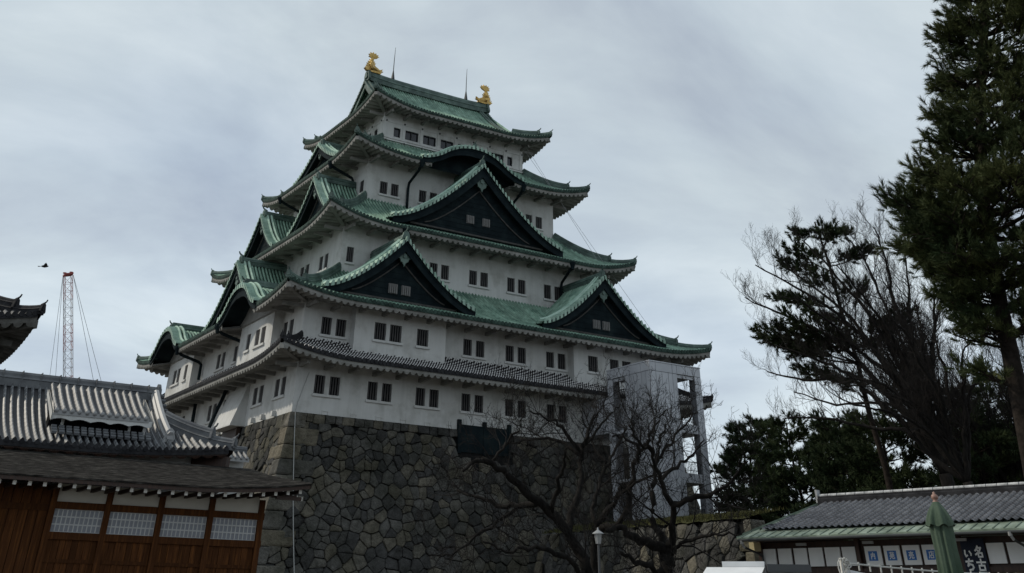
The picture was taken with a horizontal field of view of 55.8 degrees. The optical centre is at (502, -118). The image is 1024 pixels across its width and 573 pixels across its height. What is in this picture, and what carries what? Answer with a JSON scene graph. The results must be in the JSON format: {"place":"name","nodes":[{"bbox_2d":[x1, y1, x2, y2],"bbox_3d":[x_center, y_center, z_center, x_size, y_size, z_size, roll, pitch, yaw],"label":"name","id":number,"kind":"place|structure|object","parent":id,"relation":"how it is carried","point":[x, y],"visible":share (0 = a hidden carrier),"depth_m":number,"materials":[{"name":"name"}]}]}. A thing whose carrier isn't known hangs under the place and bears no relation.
{"place":"outdoors","nodes":[
{"label":"outdoors","id":0,"kind":"place"},
{"bbox_2d":[136,48,713,572],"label":"castle tower","id":1,"kind":"structure","parent":0,"point":[404,276],"depth_m":77.99,"materials":[{"name":"white paint"}]},
{"bbox_2d":[169,369,180,387],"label":"window","id":2,"kind":"structure","parent":1,"relation":"in","point":[177,383],"depth_m":89.25,"materials":[{"name":"black"}]},
{"bbox_2d":[181,365,187,382],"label":"window","id":3,"kind":"structure","parent":1,"relation":"in","point":[184,379],"depth_m":87.76,"materials":[{"name":"black"}]},
{"bbox_2d":[207,405,211,420],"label":"window","id":4,"kind":"structure","parent":1,"relation":"in","point":[210,407],"depth_m":81.70,"materials":[{"name":"black"}]},
{"bbox_2d":[204,403,216,424],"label":"window","id":5,"kind":"structure","parent":1,"relation":"in","point":[215,405],"depth_m":81.06,"materials":[{"name":"black wood"}]},
{"bbox_2d":[216,354,220,368],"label":"window","id":6,"kind":"structure","parent":1,"relation":"in","point":[219,356],"depth_m":84.07,"materials":[{"name":"black wood"}]},
{"bbox_2d":[213,352,225,372],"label":"window","id":7,"kind":"structure","parent":1,"relation":"in","point":[222,366],"depth_m":83.15,"materials":[{"name":"black wood"}]},
{"bbox_2d":[230,346,237,364],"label":"window","id":8,"kind":"structure","parent":1,"relation":"in","point":[236,349],"depth_m":81.14,"materials":[{"name":"black"}]},
{"bbox_2d":[243,334,250,353],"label":"window","id":9,"kind":"structure","parent":1,"relation":"in","point":[249,336],"depth_m":77.45,"materials":[{"name":"black"}]},
{"bbox_2d":[253,388,257,404],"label":"window","id":10,"kind":"structure","parent":1,"relation":"in","point":[256,389],"depth_m":74.76,"materials":[{"name":"black"}]},
{"bbox_2d":[249,385,263,408],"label":"window","id":11,"kind":"structure","parent":1,"relation":"in","point":[262,387],"depth_m":73.90,"materials":[{"name":"black"}]},
{"bbox_2d":[255,329,259,345],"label":"window","id":12,"kind":"structure","parent":1,"relation":"in","point":[258,331],"depth_m":76.32,"materials":[{"name":"black"}]},
{"bbox_2d":[251,326,265,349],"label":"window","id":13,"kind":"structure","parent":1,"relation":"in","point":[264,328],"depth_m":75.45,"materials":[{"name":"black"}]},
{"bbox_2d":[275,379,279,396],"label":"window","id":14,"kind":"structure","parent":1,"relation":"in","point":[278,381],"depth_m":71.84,"materials":[{"name":"black"}]},
{"bbox_2d":[271,376,286,400],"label":"window","id":15,"kind":"structure","parent":1,"relation":"in","point":[282,395],"depth_m":70.98,"materials":[{"name":"black"}]},
{"bbox_2d":[284,322,287,334],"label":"window","id":16,"kind":"structure","parent":1,"relation":"in","point":[285,326],"depth_m":74.31,"materials":[{"name":"black wood"}]},
{"bbox_2d":[289,319,293,333],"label":"window","id":17,"kind":"structure","parent":1,"relation":"in","point":[292,321],"depth_m":73.45,"materials":[{"name":"black"}]},
{"bbox_2d":[319,256,322,270],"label":"window","id":18,"kind":"structure","parent":1,"relation":"in","point":[321,259],"depth_m":83.51,"materials":[{"name":"black"}]},
{"bbox_2d":[316,253,328,272],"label":"window","id":19,"kind":"structure","parent":1,"relation":"in","point":[326,258],"depth_m":82.68,"materials":[{"name":"black"}]},
{"bbox_2d":[311,375,340,398],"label":"window","id":20,"kind":"structure","parent":1,"relation":"in","point":[319,380],"depth_m":70.24,"materials":[{"name":"black"}]},
{"bbox_2d":[319,317,346,339],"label":"window","id":21,"kind":"structure","parent":1,"relation":"in","point":[326,322],"depth_m":72.65,"materials":[{"name":"black"}]},
{"bbox_2d":[329,377,339,395],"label":"window","id":22,"kind":"structure","parent":1,"relation":"in","point":[334,382],"depth_m":70.86,"materials":[{"name":"black"}]},
{"bbox_2d":[335,319,345,336],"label":"window","id":23,"kind":"structure","parent":1,"relation":"in","point":[340,325],"depth_m":73.25,"materials":[{"name":"black"}]},
{"bbox_2d":[344,247,354,264],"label":"window","id":24,"kind":"structure","parent":1,"relation":"in","point":[349,256],"depth_m":81.02,"materials":[{"name":"black"}]},
{"bbox_2d":[357,181,363,195],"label":"window","id":25,"kind":"structure","parent":1,"relation":"in","point":[362,183],"depth_m":89.37,"materials":[{"name":"black"}]},
{"bbox_2d":[365,381,392,404],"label":"window","id":26,"kind":"structure","parent":1,"relation":"in","point":[372,386],"depth_m":72.10,"materials":[{"name":"black"}]},
{"bbox_2d":[381,383,390,401],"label":"window","id":27,"kind":"structure","parent":1,"relation":"in","point":[386,388],"depth_m":72.72,"materials":[{"name":"black"}]},
{"bbox_2d":[372,322,402,345],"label":"window","id":28,"kind":"structure","parent":1,"relation":"in","point":[379,332],"depth_m":73.92,"materials":[{"name":"black"}]},
{"bbox_2d":[378,181,399,198],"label":"window","id":29,"kind":"structure","parent":1,"relation":"in","point":[383,186],"depth_m":89.42,"materials":[{"name":"black"}]},
{"bbox_2d":[391,184,397,196],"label":"window","id":30,"kind":"structure","parent":1,"relation":"in","point":[394,188],"depth_m":90.04,"materials":[{"name":"black"}]},
{"bbox_2d":[389,325,400,342],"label":"window","id":31,"kind":"structure","parent":1,"relation":"in","point":[395,331],"depth_m":74.55,"materials":[{"name":"black"}]},
{"bbox_2d":[394,128,399,137],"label":"window","id":32,"kind":"structure","parent":1,"relation":"in","point":[396,131],"depth_m":95.96,"materials":[{"name":"grey metal"}]},
{"bbox_2d":[405,131,417,142],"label":"window","id":33,"kind":"structure","parent":1,"relation":"in","point":[411,136],"depth_m":96.64,"materials":[{"name":"grey metal"}]},
{"bbox_2d":[417,190,425,203],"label":"window","id":34,"kind":"structure","parent":1,"relation":"in","point":[422,194],"depth_m":91.25,"materials":[{"name":"black"}]},
{"bbox_2d":[415,329,429,349],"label":"window","id":35,"kind":"structure","parent":1,"relation":"in","point":[422,335],"depth_m":75.50,"materials":[{"name":"black"}]},
{"bbox_2d":[414,387,439,410],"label":"window","id":36,"kind":"structure","parent":1,"relation":"in","point":[419,402],"depth_m":73.86,"materials":[{"name":"black wood"}]},
{"bbox_2d":[423,135,435,146],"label":"window","id":37,"kind":"structure","parent":1,"relation":"in","point":[427,140],"depth_m":97.54,"materials":[{"name":"grey metal"}]},
{"bbox_2d":[429,389,437,407],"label":"window","id":38,"kind":"structure","parent":1,"relation":"in","point":[433,398],"depth_m":74.50,"materials":[{"name":"black"}]},
{"bbox_2d":[430,263,449,282],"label":"window","id":39,"kind":"structure","parent":1,"relation":"in","point":[434,266],"depth_m":84.71,"materials":[{"name":"black"}]},
{"bbox_2d":[441,265,447,279],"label":"window","id":40,"kind":"structure","parent":1,"relation":"in","point":[444,269],"depth_m":85.15,"materials":[{"name":"black"}]},
{"bbox_2d":[440,140,452,148],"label":"window","id":41,"kind":"structure","parent":1,"relation":"in","point":[444,144],"depth_m":98.40,"materials":[{"name":"grey metal"}]},
{"bbox_2d":[460,393,484,415],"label":"window","id":42,"kind":"structure","parent":1,"relation":"in","point":[465,397],"depth_m":75.61,"materials":[{"name":"black wood"}]},
{"bbox_2d":[462,339,485,360],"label":"window","id":43,"kind":"structure","parent":1,"relation":"in","point":[466,343],"depth_m":78.00,"materials":[{"name":"black"}]},
{"bbox_2d":[474,395,482,412],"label":"window","id":44,"kind":"structure","parent":1,"relation":"in","point":[479,398],"depth_m":76.24,"materials":[{"name":"black"}]},
{"bbox_2d":[468,270,489,289],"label":"window","id":45,"kind":"structure","parent":1,"relation":"in","point":[472,275],"depth_m":86.30,"materials":[{"name":"black"}]},
{"bbox_2d":[476,341,483,357],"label":"window","id":46,"kind":"structure","parent":1,"relation":"in","point":[479,345],"depth_m":78.66,"materials":[{"name":"black"}]},
{"bbox_2d":[480,272,486,286],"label":"window","id":47,"kind":"structure","parent":1,"relation":"in","point":[483,277],"depth_m":86.90,"materials":[{"name":"black"}]},
{"bbox_2d":[491,153,502,161],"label":"window","id":48,"kind":"structure","parent":1,"relation":"in","point":[500,156],"depth_m":101.28,"materials":[{"name":"grey metal"}]},
{"bbox_2d":[507,157,511,165],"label":"window","id":49,"kind":"structure","parent":1,"relation":"in","point":[509,160],"depth_m":101.70,"materials":[{"name":"grey metal"}]},
{"bbox_2d":[504,399,527,420],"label":"window","id":50,"kind":"structure","parent":1,"relation":"in","point":[507,415],"depth_m":77.35,"materials":[{"name":"black"}]},
{"bbox_2d":[504,345,527,366],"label":"window","id":51,"kind":"structure","parent":1,"relation":"in","point":[509,350],"depth_m":79.75,"materials":[{"name":"black"}]},
{"bbox_2d":[506,277,526,296],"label":"window","id":52,"kind":"structure","parent":1,"relation":"in","point":[510,282],"depth_m":88.06,"materials":[{"name":"black"}]},
{"bbox_2d":[518,400,524,417],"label":"window","id":53,"kind":"structure","parent":1,"relation":"in","point":[519,414],"depth_m":77.98,"materials":[{"name":"black"}]},
{"bbox_2d":[518,347,524,363],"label":"window","id":54,"kind":"structure","parent":1,"relation":"in","point":[521,351],"depth_m":80.38,"materials":[{"name":"black wood"}]},
{"bbox_2d":[518,279,524,293],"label":"window","id":55,"kind":"structure","parent":1,"relation":"in","point":[521,284],"depth_m":88.66,"materials":[{"name":"black"}]},
{"bbox_2d":[526,214,543,230],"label":"window","id":56,"kind":"structure","parent":1,"relation":"in","point":[527,216],"depth_m":96.62,"materials":[{"name":"black wood"}]},
{"bbox_2d":[536,217,540,228],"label":"window","id":57,"kind":"structure","parent":1,"relation":"in","point":[538,220],"depth_m":97.07,"materials":[{"name":"black wood"}]},
{"bbox_2d":[543,285,556,301],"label":"window","id":58,"kind":"structure","parent":1,"relation":"in","point":[546,288],"depth_m":89.75,"materials":[{"name":"black"}]},
{"bbox_2d":[545,352,567,371],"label":"window","id":59,"kind":"structure","parent":1,"relation":"in","point":[549,356],"depth_m":81.54,"materials":[{"name":"black"}]},
{"bbox_2d":[554,286,559,299],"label":"window","id":60,"kind":"structure","parent":1,"relation":"in","point":[557,290],"depth_m":90.50,"materials":[{"name":"black"}]},
{"bbox_2d":[546,404,568,425],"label":"window","id":61,"kind":"structure","parent":1,"relation":"in","point":[548,406],"depth_m":79.31,"materials":[{"name":"black"}]},
{"bbox_2d":[558,353,564,369],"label":"window","id":62,"kind":"structure","parent":1,"relation":"in","point":[561,357],"depth_m":82.14,"materials":[{"name":"black wood"}]},
{"bbox_2d":[559,406,565,422],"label":"window","id":63,"kind":"structure","parent":1,"relation":"in","point":[560,410],"depth_m":79.79,"materials":[{"name":"black"}]},
{"bbox_2d":[587,356,598,374],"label":"window","id":64,"kind":"structure","parent":1,"relation":"in","point":[592,361],"depth_m":82.72,"materials":[{"name":"black"}]},
{"bbox_2d":[610,359,617,368],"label":"window","id":65,"kind":"structure","parent":1,"relation":"in","point":[613,363],"depth_m":83.94,"materials":[{"name":"black"}]},
{"bbox_2d":[0,0,1023,516],"label":"sky","id":66,"kind":"structure","parent":0,"point":[142,142],"materials":[{"name":"grey"}]},
{"label":"ground","id":67,"kind":"structure","parent":0,"visible":0},
{"bbox_2d":[0,294,47,363],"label":"corner turret","id":68,"kind":"object","parent":67,"relation":"on","point":[18,323],"visible":1,"depth_m":47.46,"materials":[{"name":"tile"}]},
{"bbox_2d":[50,271,100,378],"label":"crane boom","id":69,"kind":"object","parent":67,"relation":"on","point":[65,274],"visible":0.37,"depth_m":215.48,"materials":[{"name":"grey metal"}]},
{"bbox_2d":[0,369,239,491],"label":"tiled hall","id":70,"kind":"structure","parent":67,"relation":"on","point":[60,414],"depth_m":38.86,"materials":[{"name":"grey tile"}]},
{"bbox_2d":[0,449,311,572],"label":"wooden hall","id":71,"kind":"structure","parent":67,"relation":"on","point":[199,524],"depth_m":32.82,"materials":[{"name":"brown wood"}]},
{"bbox_2d":[217,446,248,494],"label":"tiled roof","id":72,"kind":"structure","parent":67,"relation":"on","point":[238,458],"depth_m":43.33,"materials":[{"name":"grey tile"}]},
{"bbox_2d":[401,351,641,572],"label":"bare cherry tree","id":73,"kind":"object","parent":67,"relation":"on","point":[566,530],"visible":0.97,"depth_m":27.48,"materials":[{"name":"brown plant"}]},
{"bbox_2d":[592,527,603,572],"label":"street lamp","id":74,"kind":"object","parent":67,"relation":"on","point":[597,533],"visible":1,"depth_m":24.69,"materials":[{"name":"grey metal"}]},
{"bbox_2d":[545,359,702,572],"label":"bare cherry tree","id":75,"kind":"object","parent":67,"relation":"on","point":[593,553],"visible":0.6,"depth_m":30.95,"materials":[{"name":"brown plant"}]},
{"bbox_2d":[534,519,767,572],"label":"stone terrace","id":76,"kind":"structure","parent":67,"relation":"on","point":[546,562],"depth_m":58.13,"materials":[{"name":"black stone"}]},
{"bbox_2d":[583,360,713,530],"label":"elevator tower","id":77,"kind":"structure","parent":76,"relation":"on","point":[671,374],"depth_m":75.52,"materials":[{"name":"grey metal"}]},
{"bbox_2d":[542,504,804,533],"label":"grass","id":78,"kind":"structure","parent":76,"relation":"on","point":[690,518],"depth_m":59.99,"materials":[{"name":"green plant"}]},
{"bbox_2d":[577,362,783,572],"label":"bare cherry tree","id":79,"kind":"object","parent":67,"relation":"on","point":[665,547],"visible":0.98,"depth_m":27.64,"materials":[{"name":"brown plant"}]},
{"bbox_2d":[703,561,766,572],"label":"stall","id":80,"kind":"object","parent":67,"relation":"on","point":[743,567],"visible":1,"depth_m":15.16,"materials":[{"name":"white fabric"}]},
{"bbox_2d":[709,412,798,517],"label":"pine tree","id":81,"kind":"object","parent":67,"relation":"on","point":[729,456],"visible":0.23,"depth_m":73.03,"materials":[{"name":"green plant"}]},
{"bbox_2d":[762,564,811,572],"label":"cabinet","id":82,"kind":"object","parent":67,"relation":"on","point":[787,568],"visible":0.81,"depth_m":15.05,"materials":[{"name":"grey metal"}]},
{"bbox_2d":[746,409,844,523],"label":"pine tree","id":83,"kind":"object","parent":67,"relation":"on","point":[778,446],"visible":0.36,"depth_m":67.95,"materials":[{"name":"green plant"}]},
{"bbox_2d":[747,214,920,489],"bbox_3d":[18.815,29.445,53.931,8.570,21.790,8.637,5,-37,-6],"label":"pine tree","id":84,"kind":"object","parent":67,"relation":"on","point":[774,338],"visible":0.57,"depth_m":56.25,"materials":[{"name":"green plant"}]},
{"bbox_2d":[805,406,876,504],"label":"pine tree","id":85,"kind":"object","parent":67,"relation":"on","point":[837,486],"visible":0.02,"depth_m":68.87,"materials":[{"name":"green plant"}]},
{"bbox_2d":[787,406,906,540],"bbox_3d":[22.374,40.238,60.759,8.836,12.833,7.989,-6,-38,9],"label":"pine tree","id":86,"kind":"object","parent":67,"relation":"on","point":[830,447],"visible":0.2,"depth_m":62.17,"materials":[{"name":"green plant"}]},
{"bbox_2d":[723,192,975,486],"bbox_3d":[19.208,27.546,52.089,12.945,22.704,13.605,-2,-37,3],"label":"bare tree","id":87,"kind":"object","parent":67,"relation":"on","point":[895,344],"visible":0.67,"depth_m":52.52,"materials":[{"name":"brown plant"}]},
{"bbox_2d":[736,482,1023,572],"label":"shop","id":88,"kind":"structure","parent":67,"relation":"on","point":[885,527],"depth_m":25.97,"materials":[{"name":"grey tile"}]},
{"bbox_2d":[766,280,1005,484],"bbox_3d":[18.032,27.166,45.232,8.848,15.028,12.610,22,-42,-26],"label":"bare tree","id":89,"kind":"object","parent":67,"relation":"on","point":[958,461],"visible":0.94,"depth_m":45.50,"materials":[{"name":"brown plant"}]},
{"bbox_2d":[834,406,937,540],"bbox_3d":[22.638,35.795,54.204,8.348,12.118,8.842,22,-42,-26],"label":"pine tree","id":90,"kind":"object","parent":67,"relation":"on","point":[857,450],"visible":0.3,"depth_m":55.53,"materials":[{"name":"green plant"}]},
{"bbox_2d":[837,557,998,572],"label":"fence","id":91,"kind":"object","parent":67,"relation":"on","point":[843,562],"visible":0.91,"depth_m":15.03,"materials":[{"name":"white"}]},
{"bbox_2d":[926,492,963,572],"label":"parasol","id":92,"kind":"object","parent":67,"relation":"on","point":[940,524],"visible":1,"depth_m":10.78,"materials":[{"name":"green fabric"}]},
{"bbox_2d":[866,0,1023,474],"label":"pine tree","id":93,"kind":"object","parent":67,"relation":"on","point":[952,247],"visible":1,"depth_m":21.81,"materials":[{"name":"green plant"}]},
{"bbox_2d":[869,298,1023,483],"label":"bare tree","id":94,"kind":"object","parent":67,"relation":"on","point":[1008,408],"visible":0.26,"depth_m":53.16,"materials":[{"name":"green plant"}]},
{"bbox_2d":[919,404,1022,486],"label":"pine tree","id":95,"kind":"object","parent":67,"relation":"on","point":[999,435],"visible":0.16,"depth_m":51.69,"materials":[{"name":"green plant"}]},
{"bbox_2d":[950,369,1014,475],"bbox_3d":[29.884,36.234,56.536,9.663,14.319,9.633,22,-42,-26],"label":"pine tree","id":96,"kind":"object","parent":67,"relation":"on","point":[986,391],"visible":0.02,"depth_m":58.87,"materials":[{"name":"green plant"}]}
]}

